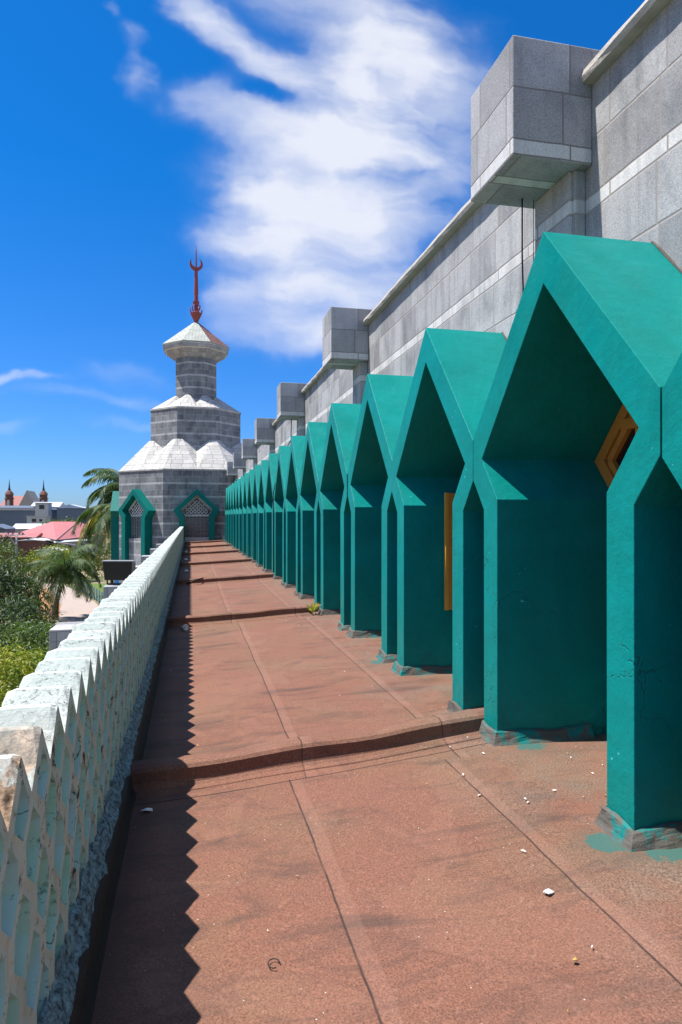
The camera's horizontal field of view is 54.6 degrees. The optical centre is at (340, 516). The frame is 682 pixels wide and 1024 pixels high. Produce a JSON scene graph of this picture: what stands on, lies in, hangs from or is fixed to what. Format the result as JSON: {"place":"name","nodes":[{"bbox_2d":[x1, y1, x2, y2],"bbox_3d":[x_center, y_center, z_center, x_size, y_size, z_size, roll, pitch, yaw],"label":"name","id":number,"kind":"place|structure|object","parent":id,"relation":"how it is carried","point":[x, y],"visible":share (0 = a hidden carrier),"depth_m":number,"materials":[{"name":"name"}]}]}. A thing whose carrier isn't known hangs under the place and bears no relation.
{"place":"outdoors","nodes":[
{"label":"outdoors","id":0,"kind":"place"},
{"bbox_2d":[0,524,14,532],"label":"house","id":1,"kind":"structure","parent":0,"point":[8,529],"depth_m":132.18,"materials":[{"name":"white"}]},
{"bbox_2d":[0,506,34,509],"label":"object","id":2,"kind":"structure","parent":0,"point":[17,507],"depth_m":277.55,"materials":[{"name":"white paint"}]},
{"bbox_2d":[0,480,47,505],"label":"church","id":3,"kind":"structure","parent":0,"point":[29,498],"depth_m":416.79,"materials":[{"name":"beige paint"}]},
{"bbox_2d":[13,524,40,532],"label":"house","id":4,"kind":"structure","parent":0,"point":[19,528],"depth_m":147.22,"materials":[{"name":"white metal"}]},
{"bbox_2d":[0,510,56,526],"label":"warehouse","id":5,"kind":"structure","parent":0,"point":[12,518],"depth_m":230.65,"materials":[{"name":"grey"}]},
{"bbox_2d":[1,583,60,626],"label":"dirt field","id":6,"kind":"structure","parent":0,"point":[45,603],"depth_m":56.39,"materials":[{"name":"beige soil"}]},
{"bbox_2d":[0,538,45,583],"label":"broadleaf tree","id":7,"kind":"object","parent":6,"relation":"on","point":[12,549],"visible":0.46,"depth_m":51.69,"materials":[{"name":"green plant"}]},
{"bbox_2d":[0,556,60,618],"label":"broadleaf tree","id":8,"kind":"object","parent":6,"relation":"on","point":[9,580],"visible":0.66,"depth_m":39.38,"materials":[{"name":"green plant"}]},
{"bbox_2d":[26,516,51,523],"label":"white house","id":9,"kind":"structure","parent":0,"point":[34,519],"depth_m":208.90,"materials":[{"name":"paint"}]},
{"bbox_2d":[35,503,52,521],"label":"white house","id":10,"kind":"structure","parent":0,"point":[43,509],"depth_m":227.94,"materials":[{"name":"paint"}]},
{"bbox_2d":[0,581,98,687],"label":"path","id":11,"kind":"structure","parent":0,"point":[72,609],"depth_m":55.06,"materials":[{"name":"concrete"}]},
{"bbox_2d":[21,543,103,619],"bbox_3d":[-20.332,4.830,48.578,5.633,5.680,6.068,0,0,-13],"label":"young palm","id":12,"kind":"object","parent":11,"relation":"on","point":[68,571],"visible":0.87,"depth_m":47.96,"materials":[{"name":"green plant"}]},
{"bbox_2d":[2,540,114,605],"bbox_3d":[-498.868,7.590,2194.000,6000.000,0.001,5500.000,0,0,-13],"label":"ground","id":13,"kind":"structure","parent":0,"point":[102,581],"depth_m":78.58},
{"bbox_2d":[0,527,13,552],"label":"distant tree","id":14,"kind":"object","parent":13,"relation":"on","point":[7,538],"visible":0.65,"depth_m":105.36,"materials":[{"name":"green plant"}]},
{"bbox_2d":[5,533,24,555],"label":"utility pole","id":15,"kind":"object","parent":13,"relation":"on","point":[16,542],"visible":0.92,"depth_m":99.50,"materials":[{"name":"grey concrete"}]},
{"bbox_2d":[11,534,73,544],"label":"overhead wire","id":16,"kind":"object","parent":15,"relation":"attached to","point":[42,539],"visible":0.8,"depth_m":99.08,"materials":[{"name":"white paint"}]},
{"bbox_2d":[0,533,42,558],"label":"brown house","id":17,"kind":"structure","parent":13,"relation":"on","point":[34,535],"depth_m":118.47,"materials":[{"name":"metal"}]},
{"bbox_2d":[0,626,48,706],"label":"bush","id":18,"kind":"object","parent":13,"relation":"on","point":[10,681],"visible":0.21,"depth_m":19.02,"materials":[{"name":"green plant"}]},
{"bbox_2d":[0,614,62,679],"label":"bush","id":19,"kind":"object","parent":13,"relation":"on","point":[24,631],"visible":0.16,"depth_m":24.03,"materials":[{"name":"green plant"}]},
{"bbox_2d":[18,538,51,562],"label":"brick house","id":20,"kind":"structure","parent":13,"relation":"on","point":[26,544],"depth_m":109.34,"materials":[{"name":"brown brick"}]},
{"bbox_2d":[0,589,82,654],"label":"broadleaf tree","id":21,"kind":"object","parent":13,"relation":"on","point":[15,611],"visible":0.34,"depth_m":32.80,"materials":[{"name":"green plant"}]},
{"bbox_2d":[31,502,64,507],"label":"white hall","id":22,"kind":"structure","parent":13,"relation":"on","point":[56,504],"depth_m":379.51,"materials":[{"name":"grey concrete"}]},
{"bbox_2d":[18,544,86,575],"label":"garden tree","id":23,"kind":"object","parent":13,"relation":"on","point":[33,552],"visible":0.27,"depth_m":76.13,"materials":[{"name":"green plant"}]},
{"bbox_2d":[36,515,80,526],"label":"distant tree","id":24,"kind":"object","parent":13,"relation":"on","point":[57,520],"visible":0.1,"depth_m":140.35,"materials":[{"name":"green plant"}]},
{"bbox_2d":[20,521,105,558],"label":"red roofed building","id":25,"kind":"structure","parent":13,"relation":"on","point":[58,531],"depth_m":126.29,"materials":[{"name":"beige paint"}]},
{"bbox_2d":[52,504,85,510],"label":"gabled shed","id":26,"kind":"structure","parent":13,"relation":"on","point":[70,506],"depth_m":252.97,"materials":[{"name":"white metal"}]},
{"bbox_2d":[56,508,110,537],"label":"warehouse","id":27,"kind":"structure","parent":13,"relation":"on","point":[75,513],"depth_m":225.11,"materials":[{"name":"grey"}]},
{"bbox_2d":[82,584,102,602],"bbox_3d":[-20.218,6.980,55.444,0.878,1.220,30.027,0,0,-27],"label":"picket fence","id":28,"kind":"object","parent":13,"relation":"on","point":[98,595],"visible":0.18,"depth_m":58.84,"materials":[{"name":"white paint"}]},
{"bbox_2d":[85,583,105,599],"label":"grass","id":29,"kind":"structure","parent":13,"relation":"on","point":[97,586],"depth_m":71.68,"materials":[{"name":"green plant"}]},
{"bbox_2d":[70,504,110,573],"bbox_3d":[-16.906,3.212,51.219,6.656,8.880,6.862,0,0,19],"label":"coconut palm","id":30,"kind":"object","parent":29,"relation":"on","point":[98,520],"visible":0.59,"depth_m":49.86,"materials":[{"name":"green plant"}]},
{"bbox_2d":[75,543,113,582],"bbox_3d":[-21.139,4.490,62.750,8.034,6.323,4.855,0,0,1],"label":"garden tree","id":31,"kind":"object","parent":29,"relation":"on","point":[94,554],"visible":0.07,"depth_m":62.20,"materials":[{"name":"green plant"}]},
{"bbox_2d":[81,468,118,509],"bbox_3d":[-17.483,1.789,54.681,7.045,11.714,6.988,0,0,34],"label":"coconut palm","id":32,"kind":"object","parent":29,"relation":"on","point":[108,475],"visible":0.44,"depth_m":53.38,"materials":[{"name":"green plant"}]},
{"bbox_2d":[49,544,161,650],"bbox_3d":[-5.261,4.600,17.007,1.382,5.980,51.500,0,0,-13],"label":"storey","id":33,"kind":"object","parent":13,"relation":"on","point":[59,632],"visible":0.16,"depth_m":10.05,"materials":[{"name":"stone"}]},
{"bbox_2d":[101,560,135,584],"bbox_3d":[-5.491,1.383,16.415,0.760,0.605,0.430,0,0,-1],"label":"floodlight","id":34,"kind":"object","parent":33,"relation":"on","point":[119,569],"visible":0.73,"depth_m":16.25,"materials":[{"name":"black metal"}]},
{"bbox_2d":[110,250,241,582],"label":"stone tower","id":35,"kind":"structure","parent":13,"relation":"on","point":[173,477],"depth_m":43.32,"materials":[{"name":"stone"}]},
{"bbox_2d":[110,491,118,559],"bbox_3d":[-15.440,0.687,45.714,0.640,4.906,2.880,0,0,-13],"label":"doorway","id":36,"kind":"structure","parent":35,"relation":"in","point":[114,509],"depth_m":44.64,"materials":[{"name":"green paint"}]},
{"bbox_2d":[118,489,155,565],"bbox_3d":[-13.095,0.687,42.404,2.880,4.906,0.640,0,0,32],"label":"doorway","id":37,"kind":"structure","parent":35,"relation":"in","point":[136,513],"depth_m":42.53,"materials":[{"name":"green paint"}]},
{"bbox_2d":[173,489,219,541],"bbox_3d":[-9.097,-0.078,41.721,2.880,3.376,0.640,0,0,-13],"label":"doorway","id":38,"kind":"structure","parent":35,"relation":"in","point":[197,514],"depth_m":41.84,"materials":[{"name":"green paint"}]},
{"bbox_2d":[180,624,188,630],"bbox_3d":[-2.312,1.634,9.726,0.108,0.092,0.092,-16,-11,41],"label":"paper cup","id":39,"kind":"object","parent":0,"point":[185,627],"visible":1,"depth_m":9.72,"materials":[{"name":"white paper"}]},
{"bbox_2d":[0,0,644,507],"label":"sky","id":40,"kind":"structure","parent":0,"point":[308,153],"materials":[{"name":"blue"}]},
{"bbox_2d":[91,540,681,1023],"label":"roof deck","id":41,"kind":"structure","parent":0,"point":[339,828],"depth_m":3.17,"materials":[{"name":"brown concrete"}]},
{"bbox_2d":[0,527,184,1023],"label":"parapet","id":42,"kind":"structure","parent":41,"relation":"attached to","point":[76,708],"depth_m":2.49,"materials":[{"name":"paint"}]},
{"bbox_2d":[267,958,279,968],"bbox_3d":[-0.251,1.652,2.447,0.045,0.004,0.053,0,0,20],"label":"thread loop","id":43,"kind":"object","parent":41,"relation":"on","point":[272,959],"visible":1,"depth_m":2.45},
{"bbox_2d":[306,602,318,611],"bbox_3d":[-0.461,1.476,10.760,0.251,0.168,0.349,0,0,-1],"label":"weed","id":44,"kind":"object","parent":41,"relation":"on","point":[314,607],"visible":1,"depth_m":10.75,"materials":[{"name":"green plant"}]},
{"bbox_2d":[162,574,605,1010],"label":"debris chips","id":45,"kind":"object","parent":41,"relation":"on","point":[479,794],"visible":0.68,"depth_m":3.83,"materials":[{"name":"white stone"}]},
{"bbox_2d":[224,0,681,851],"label":"mosque building","id":46,"kind":"structure","parent":41,"relation":"on","point":[472,472],"depth_m":4.80,"materials":[{"name":"paint"}]},
{"bbox_2d":[273,419,291,571],"bbox_3d":[-1.516,-0.600,17.117,0.063,3.982,0.881,0,0,28],"label":"cable","id":47,"kind":"object","parent":46,"relation":"attached to","point":[273,507],"visible":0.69,"depth_m":16.76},
{"bbox_2d":[521,198,523,292],"bbox_3d":[1.480,-1.915,5.353,0.038,1.350,0.017,0,0,21],"label":"cable","id":48,"kind":"object","parent":46,"relation":"hanging from","point":[522,243],"visible":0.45,"depth_m":5.35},
{"bbox_2d":[533,200,533,260],"bbox_3d":[1.566,-1.950,5.381,0.006,1.280,0.005,0,0,-13],"label":"cable","id":49,"kind":"object","parent":46,"relation":"hanging from","point":[533,230],"visible":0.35,"depth_m":5.38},
{"bbox_2d":[543,888,553,893],"bbox_3d":[0.888,1.600,2.829,0.047,0.019,0.029,0,0,-38],"label":"paper scrap","id":50,"kind":"object","parent":41,"relation":"on","point":[548,891],"visible":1,"depth_m":2.82,"materials":[{"name":"white paper"}]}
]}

